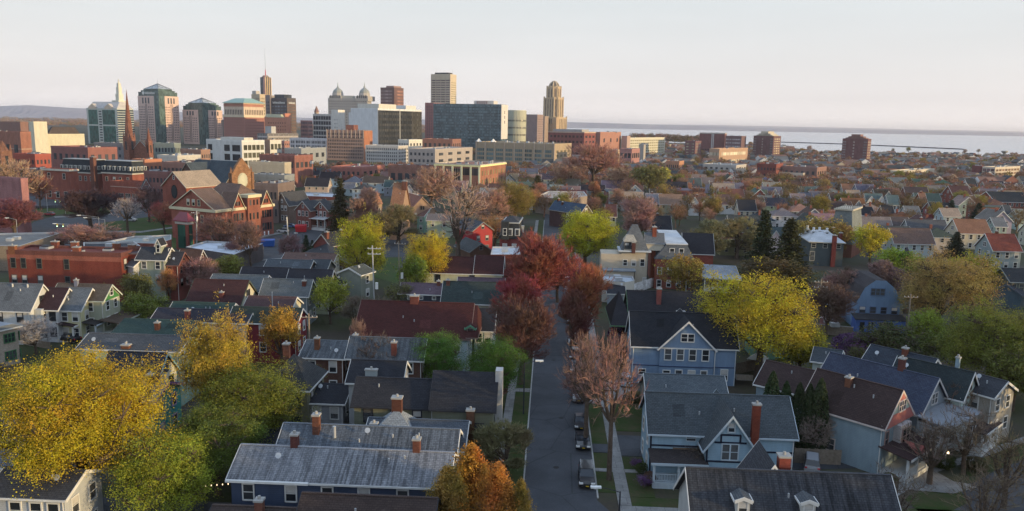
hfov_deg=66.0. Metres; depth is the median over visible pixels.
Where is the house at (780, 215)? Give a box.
[769,205,797,226]
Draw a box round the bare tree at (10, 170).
[0,158,53,192]
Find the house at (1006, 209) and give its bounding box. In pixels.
[999,205,1011,214]
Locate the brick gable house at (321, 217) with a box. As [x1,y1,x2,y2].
[309,199,350,230]
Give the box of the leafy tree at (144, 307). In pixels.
[119,291,170,317]
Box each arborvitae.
[763,370,780,394]
[780,381,792,402]
[792,382,806,447]
[798,383,817,448]
[806,378,830,449]
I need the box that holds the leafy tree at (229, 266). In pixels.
[211,254,248,273]
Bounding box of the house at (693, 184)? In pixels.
[689,180,703,193]
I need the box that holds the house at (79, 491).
[0,465,106,510]
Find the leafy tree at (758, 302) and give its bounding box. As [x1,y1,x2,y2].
[685,256,828,377]
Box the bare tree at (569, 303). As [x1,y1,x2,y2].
[556,288,595,348]
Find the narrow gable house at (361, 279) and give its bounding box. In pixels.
[336,263,375,312]
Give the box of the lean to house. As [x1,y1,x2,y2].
[209,495,296,510]
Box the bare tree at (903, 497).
[872,460,935,510]
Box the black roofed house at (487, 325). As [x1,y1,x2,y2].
[474,308,497,362]
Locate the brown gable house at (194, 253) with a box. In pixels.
[179,249,207,282]
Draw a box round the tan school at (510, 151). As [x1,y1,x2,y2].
[475,139,571,166]
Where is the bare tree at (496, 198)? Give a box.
[466,186,514,233]
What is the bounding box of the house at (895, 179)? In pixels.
[887,176,907,182]
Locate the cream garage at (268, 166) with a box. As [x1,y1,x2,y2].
[249,160,290,173]
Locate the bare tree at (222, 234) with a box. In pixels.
[188,212,243,241]
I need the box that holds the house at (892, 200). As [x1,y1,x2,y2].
[884,195,900,212]
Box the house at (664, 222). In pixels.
[647,212,672,232]
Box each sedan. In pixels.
[60,333,81,342]
[284,223,294,227]
[570,360,580,371]
[574,413,583,428]
[575,431,590,449]
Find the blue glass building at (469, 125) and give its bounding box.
[433,101,507,152]
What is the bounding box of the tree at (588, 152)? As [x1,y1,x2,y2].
[564,138,631,180]
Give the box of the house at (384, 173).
[381,171,387,175]
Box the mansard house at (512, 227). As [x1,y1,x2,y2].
[499,216,524,253]
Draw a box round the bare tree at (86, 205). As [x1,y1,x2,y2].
[55,185,123,227]
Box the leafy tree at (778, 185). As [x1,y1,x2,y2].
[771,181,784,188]
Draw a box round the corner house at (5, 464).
[0,408,70,469]
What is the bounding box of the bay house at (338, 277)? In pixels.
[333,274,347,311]
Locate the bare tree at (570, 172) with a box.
[543,161,586,182]
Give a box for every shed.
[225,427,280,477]
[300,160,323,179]
[745,331,784,358]
[990,283,1023,309]
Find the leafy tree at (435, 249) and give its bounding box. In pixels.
[402,221,450,277]
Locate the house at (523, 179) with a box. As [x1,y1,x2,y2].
[517,176,533,181]
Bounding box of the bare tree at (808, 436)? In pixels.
[798,413,837,448]
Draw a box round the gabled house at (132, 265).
[126,260,139,296]
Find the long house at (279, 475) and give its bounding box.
[225,430,459,506]
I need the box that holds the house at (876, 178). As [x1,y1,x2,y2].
[867,176,887,180]
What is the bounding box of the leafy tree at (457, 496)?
[443,472,476,510]
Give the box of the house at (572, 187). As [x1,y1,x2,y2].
[559,184,580,189]
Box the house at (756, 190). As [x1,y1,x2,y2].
[750,186,767,198]
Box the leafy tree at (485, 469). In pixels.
[470,459,498,510]
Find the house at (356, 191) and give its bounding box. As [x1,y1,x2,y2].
[351,182,376,198]
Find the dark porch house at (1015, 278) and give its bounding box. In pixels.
[993,268,1023,290]
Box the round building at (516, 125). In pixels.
[507,110,526,141]
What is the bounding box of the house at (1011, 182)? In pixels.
[1002,181,1019,186]
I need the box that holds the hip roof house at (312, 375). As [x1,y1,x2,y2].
[261,340,328,427]
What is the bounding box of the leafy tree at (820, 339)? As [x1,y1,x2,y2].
[769,323,837,367]
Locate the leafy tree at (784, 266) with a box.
[735,254,825,295]
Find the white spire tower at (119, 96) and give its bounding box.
[112,79,125,101]
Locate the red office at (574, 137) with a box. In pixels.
[548,129,595,155]
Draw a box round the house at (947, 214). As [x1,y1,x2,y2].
[933,205,961,224]
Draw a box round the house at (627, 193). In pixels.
[619,191,643,210]
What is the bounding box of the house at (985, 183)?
[980,180,1000,185]
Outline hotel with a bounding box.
[222,98,264,139]
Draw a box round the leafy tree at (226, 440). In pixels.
[154,399,271,495]
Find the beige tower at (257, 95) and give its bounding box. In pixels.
[251,91,265,115]
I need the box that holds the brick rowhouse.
[6,240,138,301]
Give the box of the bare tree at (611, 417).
[576,327,650,480]
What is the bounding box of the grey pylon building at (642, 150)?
[640,143,645,159]
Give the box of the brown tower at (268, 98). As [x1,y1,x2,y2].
[265,95,271,113]
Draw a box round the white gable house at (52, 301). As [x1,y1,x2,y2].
[37,287,77,342]
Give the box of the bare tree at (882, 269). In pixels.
[868,258,908,295]
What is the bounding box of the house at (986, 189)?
[974,187,1003,192]
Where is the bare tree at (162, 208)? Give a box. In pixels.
[146,200,171,233]
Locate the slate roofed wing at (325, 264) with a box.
[312,259,336,269]
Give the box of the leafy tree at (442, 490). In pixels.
[423,462,467,510]
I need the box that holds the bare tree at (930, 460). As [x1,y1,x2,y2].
[894,406,979,484]
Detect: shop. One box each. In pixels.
[83,241,140,249]
[105,235,171,246]
[186,241,263,268]
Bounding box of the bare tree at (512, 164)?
[507,161,517,166]
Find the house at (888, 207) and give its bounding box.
[876,205,894,214]
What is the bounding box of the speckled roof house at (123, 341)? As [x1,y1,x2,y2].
[75,332,197,406]
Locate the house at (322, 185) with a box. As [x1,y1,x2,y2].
[304,176,332,192]
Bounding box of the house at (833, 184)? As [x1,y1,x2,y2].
[816,182,836,189]
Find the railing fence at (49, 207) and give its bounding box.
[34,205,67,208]
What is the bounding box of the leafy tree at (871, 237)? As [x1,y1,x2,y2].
[848,220,896,266]
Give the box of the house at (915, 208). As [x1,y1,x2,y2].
[899,205,921,215]
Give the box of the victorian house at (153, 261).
[134,237,173,300]
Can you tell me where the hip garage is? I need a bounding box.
[606,281,625,303]
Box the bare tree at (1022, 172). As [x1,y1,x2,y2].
[1014,170,1023,177]
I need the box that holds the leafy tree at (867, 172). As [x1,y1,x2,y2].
[862,169,874,176]
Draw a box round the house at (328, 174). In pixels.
[319,170,341,186]
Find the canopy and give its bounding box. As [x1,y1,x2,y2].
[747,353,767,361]
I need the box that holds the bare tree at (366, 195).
[345,187,383,225]
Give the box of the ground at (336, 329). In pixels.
[0,117,1023,510]
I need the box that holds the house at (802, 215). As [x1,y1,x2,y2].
[795,212,820,230]
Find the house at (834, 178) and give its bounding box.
[828,177,848,181]
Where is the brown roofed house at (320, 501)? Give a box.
[296,491,441,510]
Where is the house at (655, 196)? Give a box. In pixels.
[644,191,661,211]
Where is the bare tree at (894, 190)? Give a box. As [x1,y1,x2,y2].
[888,187,901,198]
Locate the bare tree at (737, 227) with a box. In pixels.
[717,216,771,258]
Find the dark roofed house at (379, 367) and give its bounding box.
[345,359,411,423]
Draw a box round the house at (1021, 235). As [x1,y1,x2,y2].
[1017,224,1023,244]
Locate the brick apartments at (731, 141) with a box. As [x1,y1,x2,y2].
[725,135,745,147]
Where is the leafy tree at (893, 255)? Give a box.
[869,246,932,276]
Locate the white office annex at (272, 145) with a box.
[265,138,281,153]
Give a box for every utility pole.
[191,211,197,243]
[301,313,317,338]
[367,245,380,299]
[394,241,405,281]
[814,279,827,332]
[904,294,917,338]
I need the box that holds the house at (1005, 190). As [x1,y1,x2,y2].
[997,188,1021,191]
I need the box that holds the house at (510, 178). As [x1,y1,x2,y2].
[506,173,515,183]
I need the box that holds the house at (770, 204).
[762,196,793,211]
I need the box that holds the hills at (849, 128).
[654,124,1023,132]
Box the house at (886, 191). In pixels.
[872,187,894,194]
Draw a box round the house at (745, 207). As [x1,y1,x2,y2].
[733,199,756,214]
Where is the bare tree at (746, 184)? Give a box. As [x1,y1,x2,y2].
[739,181,752,189]
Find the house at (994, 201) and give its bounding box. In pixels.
[987,196,1006,204]
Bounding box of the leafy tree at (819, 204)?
[809,194,834,211]
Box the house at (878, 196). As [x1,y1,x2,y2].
[862,191,885,203]
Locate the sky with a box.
[0,0,1023,130]
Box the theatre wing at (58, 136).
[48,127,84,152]
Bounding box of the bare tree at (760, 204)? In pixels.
[755,199,767,212]
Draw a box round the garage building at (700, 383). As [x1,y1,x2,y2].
[638,373,728,399]
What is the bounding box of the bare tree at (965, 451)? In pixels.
[938,398,1005,474]
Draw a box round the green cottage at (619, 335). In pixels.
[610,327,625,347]
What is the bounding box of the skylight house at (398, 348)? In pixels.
[344,332,427,377]
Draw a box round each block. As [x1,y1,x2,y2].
[0,121,28,131]
[13,152,51,176]
[20,166,46,193]
[29,121,48,152]
[41,167,78,199]
[51,145,117,167]
[93,142,123,159]
[110,180,142,201]
[132,157,161,169]
[144,169,172,203]
[154,141,180,157]
[157,153,200,161]
[162,159,194,170]
[181,148,210,159]
[254,172,294,185]
[254,179,294,222]
[259,153,312,186]
[264,113,290,132]
[281,140,289,152]
[284,147,326,165]
[300,120,312,137]
[331,163,384,181]
[349,104,421,144]
[365,144,407,165]
[398,139,421,147]
[408,146,472,164]
[422,138,460,147]
[491,246,519,282]
[535,191,586,213]
[562,157,588,174]
[595,131,620,149]
[666,159,683,167]
[703,162,745,171]
[756,162,782,176]
[779,172,804,177]
[783,164,826,176]
[890,168,934,173]
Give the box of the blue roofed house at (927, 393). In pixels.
[821,351,980,466]
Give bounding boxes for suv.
[123,217,137,221]
[572,388,582,401]
[578,459,594,486]
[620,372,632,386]
[803,451,820,470]
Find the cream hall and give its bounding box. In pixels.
[606,149,619,164]
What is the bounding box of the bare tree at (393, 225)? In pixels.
[367,202,421,243]
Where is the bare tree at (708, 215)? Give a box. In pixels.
[700,206,716,219]
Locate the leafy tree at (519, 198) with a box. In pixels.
[493,176,538,217]
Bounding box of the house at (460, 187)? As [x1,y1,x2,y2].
[441,182,463,200]
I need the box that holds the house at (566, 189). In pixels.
[557,188,586,194]
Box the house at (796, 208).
[788,201,805,214]
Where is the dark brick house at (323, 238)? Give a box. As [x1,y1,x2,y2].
[312,229,347,247]
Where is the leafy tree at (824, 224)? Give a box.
[782,214,850,244]
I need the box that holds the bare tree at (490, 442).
[471,417,534,474]
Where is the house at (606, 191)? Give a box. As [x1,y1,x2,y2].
[604,189,621,203]
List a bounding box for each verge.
[506,220,543,487]
[567,229,615,492]
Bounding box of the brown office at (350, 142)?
[326,125,372,160]
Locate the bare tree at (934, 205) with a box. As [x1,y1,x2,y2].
[926,201,943,214]
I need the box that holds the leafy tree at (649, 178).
[629,160,670,190]
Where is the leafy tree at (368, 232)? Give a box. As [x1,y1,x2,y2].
[330,203,389,274]
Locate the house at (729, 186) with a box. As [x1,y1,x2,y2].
[710,183,734,192]
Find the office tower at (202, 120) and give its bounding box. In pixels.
[182,98,222,144]
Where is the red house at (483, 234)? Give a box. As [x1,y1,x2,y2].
[460,218,494,248]
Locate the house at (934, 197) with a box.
[910,191,941,205]
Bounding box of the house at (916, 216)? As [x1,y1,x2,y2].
[909,214,935,219]
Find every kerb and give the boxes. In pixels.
[523,227,543,481]
[567,249,598,498]
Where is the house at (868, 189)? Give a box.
[863,185,882,192]
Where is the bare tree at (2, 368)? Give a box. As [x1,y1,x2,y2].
[0,361,14,380]
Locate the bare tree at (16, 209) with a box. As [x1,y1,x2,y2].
[0,195,46,232]
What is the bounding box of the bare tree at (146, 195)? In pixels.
[132,182,162,221]
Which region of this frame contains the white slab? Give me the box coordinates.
[331,110,344,129]
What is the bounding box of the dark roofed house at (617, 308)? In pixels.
[605,286,718,347]
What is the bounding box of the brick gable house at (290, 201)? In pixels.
[279,190,308,223]
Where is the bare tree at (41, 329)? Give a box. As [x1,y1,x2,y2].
[17,315,62,354]
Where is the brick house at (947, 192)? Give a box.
[942,184,972,201]
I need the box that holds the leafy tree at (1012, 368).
[982,340,1023,411]
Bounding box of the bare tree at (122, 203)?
[107,195,145,233]
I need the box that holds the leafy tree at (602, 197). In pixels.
[594,192,607,206]
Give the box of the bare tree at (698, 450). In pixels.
[680,445,708,459]
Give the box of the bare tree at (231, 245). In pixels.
[223,238,238,249]
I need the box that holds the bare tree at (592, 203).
[585,196,601,213]
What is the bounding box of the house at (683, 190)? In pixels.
[669,187,691,195]
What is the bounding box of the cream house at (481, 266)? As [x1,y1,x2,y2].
[423,255,505,282]
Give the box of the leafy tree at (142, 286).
[113,270,156,300]
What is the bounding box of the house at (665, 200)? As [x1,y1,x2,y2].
[658,194,683,212]
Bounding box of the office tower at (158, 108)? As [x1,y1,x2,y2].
[137,82,180,143]
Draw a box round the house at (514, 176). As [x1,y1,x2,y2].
[506,171,518,180]
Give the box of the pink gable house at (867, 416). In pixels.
[800,368,938,483]
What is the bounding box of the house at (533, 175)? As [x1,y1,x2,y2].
[518,172,541,178]
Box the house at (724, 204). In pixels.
[714,194,737,214]
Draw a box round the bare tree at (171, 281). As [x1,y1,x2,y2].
[155,267,179,302]
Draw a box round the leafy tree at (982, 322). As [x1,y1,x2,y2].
[933,285,1023,375]
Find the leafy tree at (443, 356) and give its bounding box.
[409,327,468,377]
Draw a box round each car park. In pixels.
[29,194,137,207]
[254,230,321,260]
[378,232,408,255]
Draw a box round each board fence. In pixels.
[23,338,49,348]
[736,360,763,373]
[793,447,841,464]
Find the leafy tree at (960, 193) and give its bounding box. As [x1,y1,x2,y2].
[950,189,969,199]
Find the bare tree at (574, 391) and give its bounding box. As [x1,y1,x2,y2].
[558,362,613,404]
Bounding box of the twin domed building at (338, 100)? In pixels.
[328,82,374,129]
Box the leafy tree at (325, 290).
[308,269,353,323]
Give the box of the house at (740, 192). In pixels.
[717,187,744,197]
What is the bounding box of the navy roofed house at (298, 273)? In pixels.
[286,268,336,314]
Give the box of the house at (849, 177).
[837,174,856,179]
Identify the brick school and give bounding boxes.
[169,182,274,240]
[388,163,433,179]
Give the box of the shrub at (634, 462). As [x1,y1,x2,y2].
[630,457,641,465]
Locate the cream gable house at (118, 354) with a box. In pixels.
[103,350,180,423]
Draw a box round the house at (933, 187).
[922,184,940,192]
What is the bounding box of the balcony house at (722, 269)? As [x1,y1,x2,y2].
[702,264,740,303]
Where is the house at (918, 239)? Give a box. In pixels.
[882,227,935,257]
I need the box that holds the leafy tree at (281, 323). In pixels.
[257,297,304,365]
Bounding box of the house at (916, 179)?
[911,177,927,183]
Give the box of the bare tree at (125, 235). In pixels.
[90,230,135,241]
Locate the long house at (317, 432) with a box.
[276,411,463,465]
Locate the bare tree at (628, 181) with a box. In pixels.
[617,178,635,188]
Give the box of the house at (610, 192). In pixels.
[608,191,618,207]
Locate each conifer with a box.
[301,235,310,251]
[326,178,353,231]
[529,175,546,193]
[739,209,776,283]
[765,218,818,291]
[942,231,969,258]
[949,200,955,207]
[966,203,983,218]
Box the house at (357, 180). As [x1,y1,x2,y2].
[344,174,362,185]
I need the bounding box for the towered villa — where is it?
[798,225,845,266]
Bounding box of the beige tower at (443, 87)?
[431,68,455,103]
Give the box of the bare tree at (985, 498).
[938,457,1023,510]
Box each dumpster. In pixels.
[261,239,274,246]
[295,224,306,231]
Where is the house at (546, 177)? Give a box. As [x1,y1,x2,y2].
[539,172,556,186]
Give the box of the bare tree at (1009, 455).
[973,422,1023,508]
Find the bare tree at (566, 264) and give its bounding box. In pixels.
[549,250,582,302]
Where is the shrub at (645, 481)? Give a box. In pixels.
[637,474,654,487]
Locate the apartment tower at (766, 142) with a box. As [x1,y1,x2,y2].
[753,131,780,155]
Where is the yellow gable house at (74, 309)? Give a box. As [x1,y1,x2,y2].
[60,287,105,340]
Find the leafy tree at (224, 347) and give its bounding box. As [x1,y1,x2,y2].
[169,290,257,406]
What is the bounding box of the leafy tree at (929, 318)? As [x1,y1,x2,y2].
[903,305,947,354]
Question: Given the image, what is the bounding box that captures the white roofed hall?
[305,192,335,199]
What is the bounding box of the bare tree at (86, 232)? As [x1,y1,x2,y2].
[39,221,126,245]
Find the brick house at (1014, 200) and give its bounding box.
[976,190,1023,208]
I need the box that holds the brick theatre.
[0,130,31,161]
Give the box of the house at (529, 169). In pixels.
[519,166,537,171]
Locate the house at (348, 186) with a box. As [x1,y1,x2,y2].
[342,182,356,195]
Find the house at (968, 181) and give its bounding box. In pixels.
[963,177,977,185]
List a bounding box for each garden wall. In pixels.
[816,318,852,335]
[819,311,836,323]
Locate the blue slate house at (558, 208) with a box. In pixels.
[548,197,592,226]
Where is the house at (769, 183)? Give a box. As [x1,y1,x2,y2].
[761,180,781,186]
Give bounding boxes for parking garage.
[257,126,297,144]
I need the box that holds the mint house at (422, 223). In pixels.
[417,208,435,232]
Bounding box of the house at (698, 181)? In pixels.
[682,176,701,185]
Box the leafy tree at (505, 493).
[485,459,521,510]
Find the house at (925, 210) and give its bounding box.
[923,202,954,217]
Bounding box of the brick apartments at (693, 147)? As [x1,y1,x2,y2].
[685,140,700,155]
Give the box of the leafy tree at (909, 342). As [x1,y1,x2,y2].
[869,335,945,355]
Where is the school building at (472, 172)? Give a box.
[434,160,506,196]
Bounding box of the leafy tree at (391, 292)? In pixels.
[384,280,413,300]
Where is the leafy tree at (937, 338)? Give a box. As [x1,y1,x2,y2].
[910,325,983,370]
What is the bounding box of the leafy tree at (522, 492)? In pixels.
[511,478,535,510]
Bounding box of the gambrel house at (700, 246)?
[648,230,714,289]
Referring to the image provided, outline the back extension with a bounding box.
[309,382,348,423]
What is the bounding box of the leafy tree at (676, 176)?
[670,173,686,181]
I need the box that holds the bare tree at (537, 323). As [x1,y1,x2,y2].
[484,289,558,384]
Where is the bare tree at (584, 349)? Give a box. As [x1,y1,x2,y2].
[553,331,617,437]
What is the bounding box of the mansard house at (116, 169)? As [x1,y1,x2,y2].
[101,159,146,196]
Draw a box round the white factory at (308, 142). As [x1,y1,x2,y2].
[290,137,326,158]
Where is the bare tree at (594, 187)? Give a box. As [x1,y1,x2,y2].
[588,180,601,196]
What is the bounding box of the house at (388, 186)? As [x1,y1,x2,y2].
[383,178,403,195]
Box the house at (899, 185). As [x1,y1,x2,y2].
[882,181,905,187]
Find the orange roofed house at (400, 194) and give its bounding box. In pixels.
[390,180,410,239]
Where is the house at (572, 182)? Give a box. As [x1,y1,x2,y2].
[558,177,579,185]
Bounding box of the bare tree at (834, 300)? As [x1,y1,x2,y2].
[803,278,859,336]
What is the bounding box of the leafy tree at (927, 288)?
[890,233,1009,320]
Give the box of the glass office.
[86,102,134,143]
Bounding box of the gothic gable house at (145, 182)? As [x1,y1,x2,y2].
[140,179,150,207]
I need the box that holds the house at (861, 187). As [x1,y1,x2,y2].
[851,182,873,193]
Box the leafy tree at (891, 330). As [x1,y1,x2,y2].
[843,320,931,353]
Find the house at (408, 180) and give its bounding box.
[404,177,425,196]
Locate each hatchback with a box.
[44,211,54,215]
[277,228,288,232]
[569,346,579,358]
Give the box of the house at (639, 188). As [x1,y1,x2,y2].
[625,182,643,191]
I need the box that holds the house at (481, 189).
[479,188,495,209]
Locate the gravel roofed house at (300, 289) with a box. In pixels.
[258,278,316,325]
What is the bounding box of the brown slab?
[526,114,542,141]
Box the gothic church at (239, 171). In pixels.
[181,158,254,189]
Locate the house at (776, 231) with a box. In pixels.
[752,226,784,255]
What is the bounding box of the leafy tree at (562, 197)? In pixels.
[551,192,571,204]
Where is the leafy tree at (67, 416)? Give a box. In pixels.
[0,338,193,501]
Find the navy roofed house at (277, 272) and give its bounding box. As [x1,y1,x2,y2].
[239,266,291,277]
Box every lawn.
[35,208,109,214]
[100,216,175,247]
[375,257,401,283]
[488,387,507,469]
[614,400,641,431]
[622,457,655,497]
[630,497,962,510]
[905,491,966,510]
[958,458,1002,475]
[998,444,1023,459]
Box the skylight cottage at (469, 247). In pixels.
[454,237,491,256]
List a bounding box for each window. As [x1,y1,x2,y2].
[0,312,2,321]
[3,332,15,343]
[5,349,16,360]
[8,501,21,510]
[10,257,16,267]
[11,274,17,282]
[14,145,18,152]
[16,313,23,321]
[20,258,26,267]
[22,275,27,282]
[28,501,42,510]
[36,258,42,268]
[37,275,43,283]
[46,502,59,510]
[49,311,55,320]
[50,327,57,336]
[61,312,67,321]
[62,327,68,333]
[63,259,69,269]
[65,276,70,282]
[70,492,79,510]
[71,312,78,321]
[74,328,79,335]
[84,309,88,319]
[85,325,89,333]
[88,302,93,311]
[88,479,96,501]
[105,300,109,310]
[113,297,117,307]
[123,258,126,269]
[141,261,146,268]
[155,261,160,269]
[156,244,159,252]
[160,422,165,436]
[164,359,168,371]
[171,185,176,198]
[171,390,176,406]
[172,412,177,424]
[177,224,185,248]
[189,225,192,244]
[238,173,247,185]
[242,483,254,500]
[259,342,266,352]
[284,485,296,502]
[292,395,300,408]
[292,416,301,421]
[312,406,321,418]
[321,486,333,491]
[328,361,336,372]
[329,406,338,419]
[346,400,348,415]
[357,487,369,493]
[363,409,372,422]
[396,489,408,495]
[408,362,412,373]
[412,410,421,417]
[435,274,440,281]
[454,168,459,180]
[463,168,468,174]
[472,168,477,175]
[474,423,483,430]
[475,333,482,342]
[484,333,491,340]
[503,228,506,235]
[623,259,627,265]
[624,242,628,248]
[631,260,635,265]
[638,368,645,374]
[640,259,644,266]
[641,437,643,453]
[642,415,644,431]
[645,450,647,465]
[656,279,661,286]
[664,349,671,360]
[675,369,682,373]
[676,349,684,360]
[680,333,694,342]
[686,437,695,441]
[688,350,696,360]
[688,370,695,373]
[700,370,707,374]
[701,350,709,361]
[720,369,727,380]
[720,443,739,460]
[727,422,735,432]
[737,501,748,510]
[803,504,813,510]
[809,251,814,260]
[825,438,835,449]
[858,306,865,312]
[869,306,876,313]
[870,288,885,295]
[880,307,886,313]
[884,430,889,444]
[890,307,897,314]
[898,398,906,412]
[901,425,910,442]
[923,427,940,443]
[931,391,938,405]
[971,395,978,409]
[994,398,1000,411]
[1002,415,1007,428]
[1004,394,1010,408]
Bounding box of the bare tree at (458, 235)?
[425,178,492,255]
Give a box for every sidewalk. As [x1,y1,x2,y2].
[238,232,283,241]
[497,220,538,464]
[574,250,631,505]
[620,506,677,510]
[896,437,1023,495]
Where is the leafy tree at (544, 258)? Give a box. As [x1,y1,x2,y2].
[498,226,573,299]
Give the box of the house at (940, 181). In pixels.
[933,178,951,184]
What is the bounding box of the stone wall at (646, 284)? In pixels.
[634,278,653,289]
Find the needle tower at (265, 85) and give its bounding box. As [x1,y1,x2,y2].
[260,68,274,108]
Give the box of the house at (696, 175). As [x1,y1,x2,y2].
[684,172,706,177]
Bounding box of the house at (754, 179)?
[742,178,762,186]
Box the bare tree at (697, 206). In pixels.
[690,202,702,220]
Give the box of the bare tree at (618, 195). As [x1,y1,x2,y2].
[607,187,625,203]
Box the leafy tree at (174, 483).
[105,421,225,510]
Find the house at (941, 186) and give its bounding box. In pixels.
[924,183,945,190]
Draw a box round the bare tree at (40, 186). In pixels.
[28,174,56,208]
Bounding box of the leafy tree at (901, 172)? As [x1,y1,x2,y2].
[893,170,905,176]
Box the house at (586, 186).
[579,183,605,199]
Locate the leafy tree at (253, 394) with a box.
[189,351,321,441]
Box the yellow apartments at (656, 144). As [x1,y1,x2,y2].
[621,136,664,153]
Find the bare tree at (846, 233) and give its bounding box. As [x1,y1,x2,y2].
[834,222,854,249]
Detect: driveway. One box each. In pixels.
[592,444,607,452]
[617,435,642,456]
[792,460,855,469]
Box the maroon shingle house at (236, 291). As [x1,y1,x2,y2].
[185,278,258,305]
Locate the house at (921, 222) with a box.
[901,216,946,230]
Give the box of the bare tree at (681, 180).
[676,177,689,181]
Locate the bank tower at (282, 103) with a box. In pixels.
[272,94,296,132]
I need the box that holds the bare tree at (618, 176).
[599,167,639,184]
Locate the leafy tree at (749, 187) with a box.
[745,184,759,191]
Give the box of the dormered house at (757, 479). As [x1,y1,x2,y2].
[673,440,901,510]
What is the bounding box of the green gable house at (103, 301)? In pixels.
[55,278,140,332]
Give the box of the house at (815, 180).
[800,178,821,185]
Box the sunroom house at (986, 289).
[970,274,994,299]
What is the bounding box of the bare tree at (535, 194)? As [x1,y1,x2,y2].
[531,190,543,212]
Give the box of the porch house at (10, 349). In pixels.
[0,322,22,367]
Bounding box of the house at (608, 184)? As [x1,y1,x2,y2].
[601,178,621,188]
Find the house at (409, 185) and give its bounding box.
[399,182,420,195]
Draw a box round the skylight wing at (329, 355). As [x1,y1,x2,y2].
[298,335,347,382]
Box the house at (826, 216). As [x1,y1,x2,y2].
[811,211,834,222]
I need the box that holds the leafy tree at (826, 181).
[815,177,833,187]
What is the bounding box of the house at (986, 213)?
[974,207,1013,233]
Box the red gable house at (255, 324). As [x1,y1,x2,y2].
[230,306,307,363]
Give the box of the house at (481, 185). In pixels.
[470,181,487,196]
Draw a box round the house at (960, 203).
[953,194,975,216]
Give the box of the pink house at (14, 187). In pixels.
[0,176,31,232]
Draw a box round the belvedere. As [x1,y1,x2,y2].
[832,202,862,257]
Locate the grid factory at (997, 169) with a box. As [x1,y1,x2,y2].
[982,165,1019,176]
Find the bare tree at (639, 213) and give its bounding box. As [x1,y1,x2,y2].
[619,196,661,233]
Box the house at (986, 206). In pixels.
[965,203,1012,218]
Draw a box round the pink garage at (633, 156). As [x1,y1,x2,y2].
[619,148,639,162]
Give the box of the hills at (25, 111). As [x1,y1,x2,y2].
[0,105,424,124]
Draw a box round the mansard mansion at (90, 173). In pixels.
[60,157,105,195]
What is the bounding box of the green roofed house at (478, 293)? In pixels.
[440,278,503,327]
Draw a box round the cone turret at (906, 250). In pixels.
[899,244,911,284]
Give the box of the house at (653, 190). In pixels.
[648,187,673,193]
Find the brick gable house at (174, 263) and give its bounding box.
[165,251,190,300]
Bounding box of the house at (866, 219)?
[862,213,892,227]
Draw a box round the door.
[859,322,864,331]
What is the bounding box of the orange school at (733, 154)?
[709,147,747,162]
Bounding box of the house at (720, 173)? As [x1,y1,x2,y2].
[713,171,732,177]
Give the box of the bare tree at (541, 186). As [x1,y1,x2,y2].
[532,182,548,193]
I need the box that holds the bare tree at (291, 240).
[275,233,305,254]
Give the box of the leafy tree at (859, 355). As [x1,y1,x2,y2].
[846,346,864,357]
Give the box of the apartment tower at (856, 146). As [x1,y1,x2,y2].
[841,134,870,159]
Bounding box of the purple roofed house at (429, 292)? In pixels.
[397,279,442,301]
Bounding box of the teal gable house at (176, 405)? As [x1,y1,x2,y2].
[116,371,182,447]
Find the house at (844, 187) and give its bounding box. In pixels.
[839,182,853,192]
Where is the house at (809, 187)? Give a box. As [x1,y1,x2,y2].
[798,184,816,191]
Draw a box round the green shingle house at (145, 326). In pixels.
[111,318,201,362]
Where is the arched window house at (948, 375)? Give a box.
[893,354,1002,456]
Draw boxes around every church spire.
[0,140,12,176]
[123,90,135,159]
[145,128,152,157]
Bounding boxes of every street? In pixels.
[31,205,161,244]
[103,497,608,510]
[210,261,265,268]
[385,233,429,266]
[524,214,598,510]
[954,461,1023,510]
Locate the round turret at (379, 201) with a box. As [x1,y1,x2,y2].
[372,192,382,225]
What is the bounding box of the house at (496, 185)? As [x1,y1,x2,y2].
[489,182,515,192]
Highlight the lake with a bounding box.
[567,128,1023,155]
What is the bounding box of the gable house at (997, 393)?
[971,373,1018,442]
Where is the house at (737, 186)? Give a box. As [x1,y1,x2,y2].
[724,181,744,188]
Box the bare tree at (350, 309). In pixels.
[336,294,369,321]
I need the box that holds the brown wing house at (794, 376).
[752,359,814,419]
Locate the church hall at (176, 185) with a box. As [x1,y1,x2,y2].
[161,170,220,224]
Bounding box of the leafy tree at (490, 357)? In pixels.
[463,333,531,395]
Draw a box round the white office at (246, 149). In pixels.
[206,137,264,166]
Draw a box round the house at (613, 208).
[605,204,616,225]
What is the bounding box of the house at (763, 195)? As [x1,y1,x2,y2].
[757,193,772,211]
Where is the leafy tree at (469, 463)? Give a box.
[438,440,504,510]
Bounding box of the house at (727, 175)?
[723,173,733,179]
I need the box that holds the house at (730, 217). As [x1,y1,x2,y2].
[726,212,760,223]
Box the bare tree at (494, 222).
[478,212,514,246]
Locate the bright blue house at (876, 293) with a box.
[839,270,906,333]
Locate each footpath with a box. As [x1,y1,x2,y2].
[100,227,171,232]
[516,388,529,391]
[595,468,612,471]
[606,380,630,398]
[624,469,641,472]
[899,471,935,487]
[902,472,976,492]
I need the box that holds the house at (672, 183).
[664,179,687,188]
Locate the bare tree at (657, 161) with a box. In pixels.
[651,158,660,162]
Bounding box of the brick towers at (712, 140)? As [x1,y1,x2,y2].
[699,132,726,151]
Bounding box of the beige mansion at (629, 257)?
[599,224,664,283]
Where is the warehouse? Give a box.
[0,232,63,270]
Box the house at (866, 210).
[861,204,873,215]
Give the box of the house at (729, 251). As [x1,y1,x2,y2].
[714,232,751,255]
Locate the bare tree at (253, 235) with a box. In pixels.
[229,217,263,265]
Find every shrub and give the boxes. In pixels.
[606,325,626,344]
[624,391,640,401]
[630,457,641,465]
[634,462,647,473]
[637,474,654,487]
[644,471,657,485]
[831,332,880,356]
[935,452,956,469]
[960,456,991,471]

